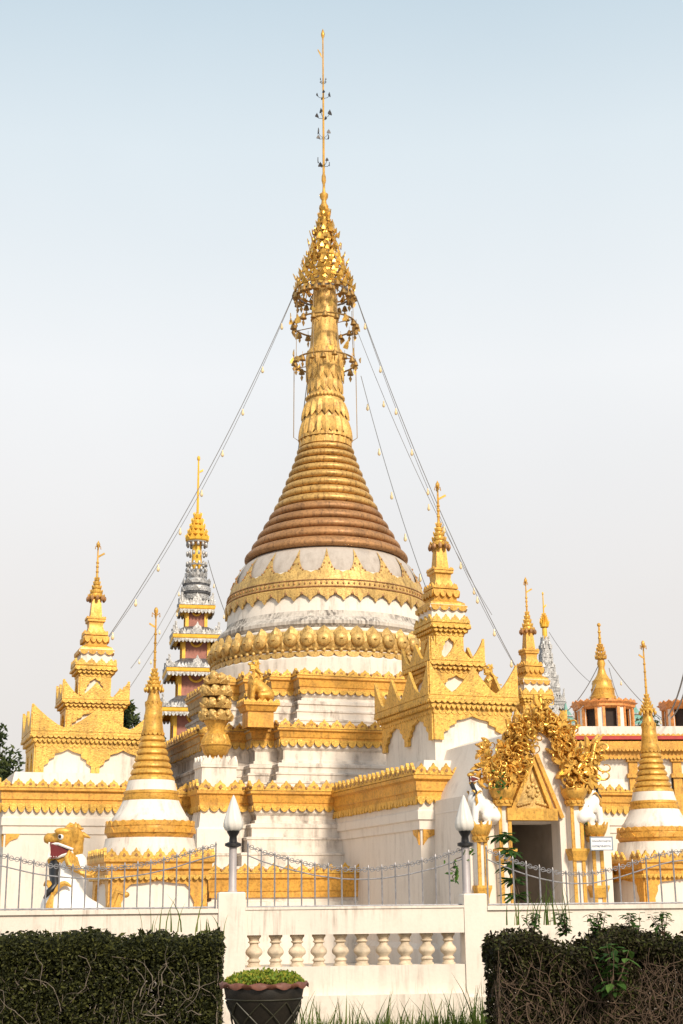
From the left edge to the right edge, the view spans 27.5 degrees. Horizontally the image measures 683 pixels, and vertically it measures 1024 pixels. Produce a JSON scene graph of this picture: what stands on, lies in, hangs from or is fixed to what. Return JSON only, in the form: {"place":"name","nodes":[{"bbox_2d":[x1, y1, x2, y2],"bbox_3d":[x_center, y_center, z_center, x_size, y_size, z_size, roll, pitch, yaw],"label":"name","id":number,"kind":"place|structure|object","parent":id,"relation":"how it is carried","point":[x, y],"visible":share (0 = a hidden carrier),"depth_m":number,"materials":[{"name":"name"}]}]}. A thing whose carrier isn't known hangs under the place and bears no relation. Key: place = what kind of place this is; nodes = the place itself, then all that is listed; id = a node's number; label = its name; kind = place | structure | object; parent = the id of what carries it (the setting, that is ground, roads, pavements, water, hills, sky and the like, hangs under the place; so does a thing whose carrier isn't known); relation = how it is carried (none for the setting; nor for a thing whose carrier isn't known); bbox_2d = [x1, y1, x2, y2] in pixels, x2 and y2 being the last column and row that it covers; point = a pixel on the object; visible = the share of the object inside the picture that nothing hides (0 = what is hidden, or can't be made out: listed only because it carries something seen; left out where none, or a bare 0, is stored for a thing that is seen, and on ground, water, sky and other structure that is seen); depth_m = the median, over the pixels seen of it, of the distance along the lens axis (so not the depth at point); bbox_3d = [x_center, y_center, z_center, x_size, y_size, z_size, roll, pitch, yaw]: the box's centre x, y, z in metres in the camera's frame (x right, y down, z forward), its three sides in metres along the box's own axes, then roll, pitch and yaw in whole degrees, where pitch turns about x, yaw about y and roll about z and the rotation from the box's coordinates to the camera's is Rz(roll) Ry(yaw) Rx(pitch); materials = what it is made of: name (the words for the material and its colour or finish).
{"place":"outdoors","nodes":[
{"label":"outdoors","id":0,"kind":"place"},
{"bbox_2d":[245,962,373,966],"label":"courtyard ground","id":1,"kind":"structure","parent":0,"point":[350,963],"depth_m":27.90,"materials":[{"name":"beige concrete"}]},
{"bbox_2d":[0,772,127,910],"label":"side wing","id":2,"kind":"structure","parent":1,"relation":"on","point":[36,808],"depth_m":30.46,"materials":[{"name":"white paint"}]},
{"bbox_2d":[20,541,162,784],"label":"shrine tower","id":3,"kind":"structure","parent":2,"relation":"on","point":[90,733],"depth_m":33.20,"materials":[{"name":"gold paint"}]},
{"bbox_2d":[40,822,128,909],"bbox_3d":[-4.261,6.456,23.135,1.670,2.555,1.222,1,-16,-4],"label":"guardian lion","id":4,"kind":"object","parent":1,"relation":"on","point":[65,843],"visible":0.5,"depth_m":23.07},
{"bbox_2d":[87,607,214,909],"bbox_3d":[-3.790,5.403,27.780,2.165,7.144,2.166,5,-16,-18],"label":"corner stupa","id":5,"kind":"object","parent":1,"relation":"on","point":[150,820],"visible":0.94,"depth_m":26.82,"materials":[{"name":"gold paint"}]},
{"bbox_2d":[160,456,221,740],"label":"tiered tower","id":6,"kind":"structure","parent":1,"relation":"on","point":[194,639],"depth_m":56.27,"materials":[{"name":"paint"}]},
{"bbox_2d":[130,594,184,686],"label":"light string","id":7,"kind":"object","parent":6,"relation":"hanging from","point":[157,644],"visible":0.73,"depth_m":54.81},
{"bbox_2d":[131,565,189,667],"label":"light string","id":8,"kind":"object","parent":6,"relation":"hanging from","point":[160,623],"visible":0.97,"depth_m":54.65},
{"bbox_2d":[208,560,224,618],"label":"light string","id":9,"kind":"object","parent":6,"relation":"hanging from","point":[214,586],"visible":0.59,"depth_m":57.82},
{"bbox_2d":[186,755,244,866],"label":"vase plinth","id":10,"kind":"structure","parent":1,"relation":"on","point":[214,786],"depth_m":30.02,"materials":[{"name":"white paint"}]},
{"bbox_2d":[198,670,233,758],"bbox_3d":[-2.782,4.559,30.879,0.782,2.065,0.764,-14,-20,39],"label":"flower vase","id":11,"kind":"object","parent":10,"relation":"on","point":[215,715],"visible":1,"depth_m":30.67,"materials":[{"name":"paint"}]},
{"bbox_2d":[164,29,613,964],"bbox_3d":[-0.434,-1.695,37.851,11.718,26.272,11.709,5,-16,-18],"label":"stupa","id":12,"kind":"object","parent":1,"relation":"on","point":[324,603],"visible":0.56,"depth_m":33.95,"materials":[{"name":"paint"}]},
{"bbox_2d":[109,297,292,639],"bbox_3d":[-3.619,-1.385,36.735,5.041,10.226,0.078,6,-17,-23],"label":"light string","id":13,"kind":"object","parent":12,"relation":"hanging from","point":[201,493],"visible":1,"depth_m":36.55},
{"bbox_2d":[236,698,279,729],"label":"statue plinth","id":14,"kind":"structure","parent":12,"relation":"on","point":[257,713],"depth_m":31.21,"materials":[{"name":"gold metal"}]},
{"bbox_2d":[247,659,273,700],"bbox_3d":[-1.851,3.860,31.660,0.665,1.018,0.486,5,-16,-18],"label":"guardian lion","id":15,"kind":"object","parent":14,"relation":"on","point":[259,688],"visible":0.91,"depth_m":31.50},
{"bbox_2d":[361,377,425,586],"bbox_3d":[1.197,-1.023,34.389,0.082,7.218,5.857,3,-16,-12],"label":"light string","id":16,"kind":"object","parent":12,"relation":"hanging from","point":[420,579],"visible":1,"depth_m":34.05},
{"bbox_2d":[358,333,491,614],"bbox_3d":[2.248,-1.142,38.209,3.710,7.914,0.081,4,-16,-15],"label":"light string","id":17,"kind":"object","parent":12,"relation":"hanging from","point":[428,507],"visible":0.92,"depth_m":38.13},
{"bbox_2d":[356,296,517,671],"bbox_3d":[2.472,-0.971,37.434,4.072,10.722,0.084,-2,-16,5],"label":"light string","id":18,"kind":"object","parent":12,"relation":"hanging from","point":[444,529],"visible":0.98,"depth_m":37.32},
{"bbox_2d":[331,760,455,964],"bbox_3d":[1.866,7.322,28.652,2.936,3.912,5.428,5,-16,-18],"label":"entrance passage","id":19,"kind":"object","parent":1,"relation":"on","point":[386,817],"visible":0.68,"depth_m":27.26,"materials":[{"name":"white paint"}]},
{"bbox_2d":[374,481,519,768],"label":"shrine tower","id":20,"kind":"structure","parent":19,"relation":"on","point":[449,699],"depth_m":28.54,"materials":[{"name":"gold paint"}]},
{"bbox_2d":[487,832,529,905],"bbox_3d":[2.200,4.755,18.070,0.575,1.159,0.664,7,-17,-25],"label":"leafy plant","id":21,"kind":"object","parent":1,"relation":"on","point":[510,852],"visible":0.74,"depth_m":18.02,"materials":[{"name":"green plant"}]},
{"bbox_2d":[434,694,613,962],"bbox_3d":[2.874,5.939,25.375,2.717,4.794,3.972,5,-16,-18],"label":"entrance porch","id":22,"kind":"object","parent":1,"relation":"on","point":[541,802],"visible":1,"depth_m":24.08,"materials":[{"name":"paint"}]},
{"bbox_2d":[467,769,500,825],"bbox_3d":[2.403,4.864,23.695,0.632,0.967,0.462,5,-16,-18],"label":"guardian lion","id":23,"kind":"object","parent":22,"relation":"on","point":[483,808],"visible":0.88,"depth_m":23.53},
{"bbox_2d":[492,770,507,799],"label":"climbing vine","id":24,"kind":"object","parent":22,"relation":"attached to","point":[500,784],"visible":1,"depth_m":23.46,"materials":[{"name":"green plant"}]},
{"bbox_2d":[576,774,605,824],"bbox_3d":[4.263,5.017,24.312,0.632,0.967,0.462,5,-16,-18],"label":"guardian lion","id":25,"kind":"object","parent":22,"relation":"on","point":[592,813],"visible":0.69,"depth_m":24.15},
{"bbox_2d":[589,837,612,850],"bbox_3d":[4.428,5.692,23.899,0.400,0.230,0.228,2,-16,-7],"label":"notice sign","id":26,"kind":"object","parent":22,"relation":"attached to","point":[601,843],"visible":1,"depth_m":23.80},
{"bbox_2d":[598,779,634,854],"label":"side wing","id":27,"kind":"structure","parent":1,"relation":"on","point":[616,795],"depth_m":34.79,"materials":[{"name":"white paint"}]},
{"bbox_2d":[512,577,599,764],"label":"shrine tower","id":28,"kind":"structure","parent":27,"relation":"on","point":[532,680],"depth_m":35.54,"materials":[{"name":"gold paint"}]},
{"bbox_2d":[574,726,682,814],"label":"flat roofed hall","id":29,"kind":"structure","parent":1,"relation":"on","point":[623,743],"depth_m":51.25,"materials":[{"name":"white paint"}]},
{"bbox_2d":[570,623,637,725],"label":"roof pavilion","id":30,"kind":"structure","parent":29,"relation":"on","point":[603,706],"depth_m":54.27,"materials":[{"name":"gold paint"}]},
{"bbox_2d":[567,666,597,710],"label":"light string","id":31,"kind":"object","parent":30,"relation":"hanging from","point":[586,687],"visible":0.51,"depth_m":55.47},
{"bbox_2d":[608,660,661,723],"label":"light string","id":32,"kind":"object","parent":30,"relation":"hanging from","point":[630,689],"visible":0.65,"depth_m":55.98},
{"bbox_2d":[657,698,682,725],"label":"roof pavilion","id":33,"kind":"structure","parent":29,"relation":"on","point":[665,708],"depth_m":54.29,"materials":[{"name":"white paint"}]},
{"bbox_2d":[668,675,682,715],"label":"light string","id":34,"kind":"object","parent":29,"relation":"attached to","point":[677,695],"visible":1,"depth_m":48.95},
{"bbox_2d":[671,695,682,717],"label":"light string","id":35,"kind":"object","parent":29,"relation":"attached to","point":[678,706],"visible":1,"depth_m":49.17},
{"bbox_2d":[611,641,682,901],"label":"corner stupa","id":36,"kind":"object","parent":1,"relation":"on","point":[652,824],"visible":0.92,"depth_m":31.25,"materials":[{"name":"gold metal"}]},
{"bbox_2d":[0,0,682,771],"label":"sky","id":37,"kind":"structure","parent":0,"point":[504,183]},
{"bbox_2d":[483,664,501,687],"bbox_3d":[3.668,4.166,33.532,0.665,1.018,0.486,5,-16,-18],"label":"guardian lion","id":38,"kind":"object","parent":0,"point":[488,672],"visible":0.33,"depth_m":33.49},
{"bbox_2d":[538,592,574,719],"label":"tiered tower","id":39,"kind":"structure","parent":0,"point":[546,660],"depth_m":95.20,"materials":[{"name":"metal"}]},
{"bbox_2d":[549,632,589,681],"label":"light string","id":40,"kind":"object","parent":39,"relation":"hanging from","point":[567,658],"visible":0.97,"depth_m":95.76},
{"bbox_2d":[564,703,574,724],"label":"green roofed temple","id":41,"kind":"structure","parent":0,"point":[569,715],"depth_m":83.52,"materials":[{"name":"tile"}]},
{"bbox_2d":[633,705,642,725],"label":"green roofed temple","id":42,"kind":"structure","parent":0,"point":[636,713],"depth_m":77.49,"materials":[{"name":"tile"}]},
{"label":"ground","id":43,"kind":"structure","parent":0,"visible":0},
{"bbox_2d":[0,723,25,781],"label":"leafy tree","id":44,"kind":"object","parent":43,"relation":"on","point":[6,766],"visible":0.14,"depth_m":60.30,"materials":[{"name":"green plant"}]},
{"bbox_2d":[0,909,217,1006],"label":"boundary wall","id":45,"kind":"structure","parent":43,"relation":"on","point":[125,921],"depth_m":16.38,"materials":[{"name":"paint"}]},
{"bbox_2d":[0,842,216,910],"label":"iron fence","id":46,"kind":"object","parent":45,"relation":"on","point":[99,868],"visible":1,"depth_m":16.61,"materials":[{"name":"grey metal"}]},
{"bbox_2d":[0,926,226,1023],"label":"hedge","id":47,"kind":"object","parent":43,"relation":"on","point":[93,976],"visible":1,"depth_m":13.56,"materials":[{"name":"green plant"}]},
{"bbox_2d":[138,906,162,931],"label":"grass tuft","id":48,"kind":"object","parent":47,"relation":"on","point":[155,922],"visible":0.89,"depth_m":14.56,"materials":[{"name":"plant"}]},
{"bbox_2d":[165,893,203,931],"bbox_3d":[-1.651,4.215,14.688,0.457,0.405,0.194,5,-17,-21],"label":"grass tuft","id":49,"kind":"object","parent":47,"relation":"on","point":[179,919],"visible":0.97,"depth_m":14.58,"materials":[{"name":"plant"}]},
{"bbox_2d":[195,913,228,934],"bbox_3d":[-1.350,4.244,14.379,0.359,0.234,0.142,7,-17,-26],"label":"grass tuft","id":50,"kind":"object","parent":47,"relation":"on","point":[206,925],"visible":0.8,"depth_m":14.36,"materials":[{"name":"plant"}]},
{"bbox_2d":[123,699,166,741],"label":"leafy tree","id":51,"kind":"object","parent":43,"relation":"on","point":[130,718],"visible":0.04,"depth_m":66.33,"materials":[{"name":"green plant"}]},
{"bbox_2d":[217,892,245,1023],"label":"wall pier","id":52,"kind":"structure","parent":43,"relation":"on","point":[233,904],"depth_m":16.54,"materials":[{"name":"paint"}]},
{"bbox_2d":[223,795,242,891],"bbox_3d":[-1.319,4.033,16.970,0.245,1.150,0.245,2,-16,-9],"label":"lamp post","id":53,"kind":"object","parent":52,"relation":"on","point":[233,823],"visible":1,"depth_m":16.93,"materials":[{"name":"white paint"}]},
{"bbox_2d":[219,966,308,1023],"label":"flower pot","id":54,"kind":"object","parent":43,"relation":"on","point":[268,995],"visible":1,"depth_m":11.40,"materials":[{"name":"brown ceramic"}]},
{"bbox_2d":[245,905,468,1023],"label":"balustrade","id":55,"kind":"object","parent":43,"relation":"on","point":[367,986],"visible":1,"depth_m":16.72,"materials":[{"name":"paint"}]},
{"bbox_2d":[247,842,462,906],"bbox_3d":[0.185,4.443,17.101,2.707,0.795,0.035,2,-16,-9],"label":"iron fence","id":56,"kind":"object","parent":55,"relation":"on","point":[382,868],"visible":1,"depth_m":17.06,"materials":[{"name":"grey metal"}]},
{"bbox_2d":[295,977,490,1023],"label":"grass","id":57,"kind":"structure","parent":43,"relation":"on","point":[472,1017],"depth_m":15.70,"materials":[{"name":"green plant"}]},
{"bbox_2d":[458,893,494,1022],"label":"wall pier","id":58,"kind":"structure","parent":43,"relation":"on","point":[472,935],"depth_m":16.97,"materials":[{"name":"paint"}]},
{"bbox_2d":[455,795,473,893],"bbox_3d":[1.546,4.145,17.402,0.245,1.198,0.245,2,-16,-9],"label":"lamp post","id":59,"kind":"object","parent":58,"relation":"on","point":[464,823],"visible":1,"depth_m":17.37,"materials":[{"name":"white paint"}]},
{"bbox_2d":[444,848,474,883],"bbox_3d":[1.477,4.386,17.326,0.397,0.486,0.125,-5,-16,16],"label":"climbing vine","id":60,"kind":"object","parent":59,"relation":"attached to","point":[456,872],"visible":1,"depth_m":17.32,"materials":[{"name":"green plant"}]},
{"bbox_2d":[480,923,682,1023],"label":"hedge","id":61,"kind":"object","parent":43,"relation":"on","point":[546,979],"visible":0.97,"depth_m":13.91,"materials":[{"name":"green plant"}]},
{"bbox_2d":[506,895,543,924],"bbox_3d":[1.979,4.278,15.012,0.440,0.330,0.213,7,-17,-27],"label":"grass tuft","id":62,"kind":"object","parent":61,"relation":"on","point":[517,920],"visible":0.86,"depth_m":14.95,"materials":[{"name":"green plant"}]},
{"bbox_2d":[521,912,541,936],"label":"hedge weed","id":63,"kind":"object","parent":61,"relation":"on","point":[534,920],"visible":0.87,"depth_m":14.44,"materials":[{"name":"green plant"}]},
{"bbox_2d":[527,880,572,924],"bbox_3d":[2.223,4.188,15.027,0.567,0.514,0.384,-5,-16,15],"label":"grass tuft","id":64,"kind":"object","parent":61,"relation":"on","point":[546,918],"visible":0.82,"depth_m":14.98,"materials":[{"name":"green plant"}]},
{"bbox_2d":[549,912,572,936],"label":"hedge weed","id":65,"kind":"object","parent":61,"relation":"on","point":[565,928],"visible":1,"depth_m":14.45,"materials":[{"name":"green plant"}]},
{"bbox_2d":[583,911,611,938],"bbox_3d":[2.668,4.292,14.485,0.268,0.276,0.310,12,-20,-38],"label":"hedge weed","id":66,"kind":"object","parent":61,"relation":"on","point":[596,924],"visible":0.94,"depth_m":14.46,"materials":[{"name":"green plant"}]},
{"bbox_2d":[582,944,640,999],"bbox_3d":[2.654,4.499,13.622,0.581,0.524,0.448,2,-16,-8],"label":"leafy plant","id":67,"kind":"object","parent":61,"relation":"attached to","point":[610,991],"visible":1,"depth_m":13.64,"materials":[{"name":"green plant"}]},
{"bbox_2d":[619,912,644,932],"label":"hedge weed","id":68,"kind":"object","parent":61,"relation":"on","point":[632,921],"visible":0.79,"depth_m":14.45,"materials":[{"name":"green plant"}]},
{"bbox_2d":[647,912,673,936],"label":"hedge weed","id":69,"kind":"object","parent":61,"relation":"on","point":[661,919],"visible":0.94,"depth_m":14.47,"materials":[{"name":"green plant"}]},
{"bbox_2d":[487,904,682,1006],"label":"boundary wall","id":70,"kind":"structure","parent":43,"relation":"on","point":[496,916],"depth_m":17.25,"materials":[{"name":"paint"}]},
{"bbox_2d":[485,846,682,905],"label":"iron fence","id":71,"kind":"object","parent":70,"relation":"on","point":[590,873],"visible":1,"depth_m":17.49,"materials":[{"name":"grey metal"}]},
{"bbox_2d":[636,715,661,725],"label":"leafy tree","id":72,"kind":"object","parent":43,"relation":"on","point":[655,721],"visible":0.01,"depth_m":73.55,"materials":[{"name":"green plant"}]}
]}

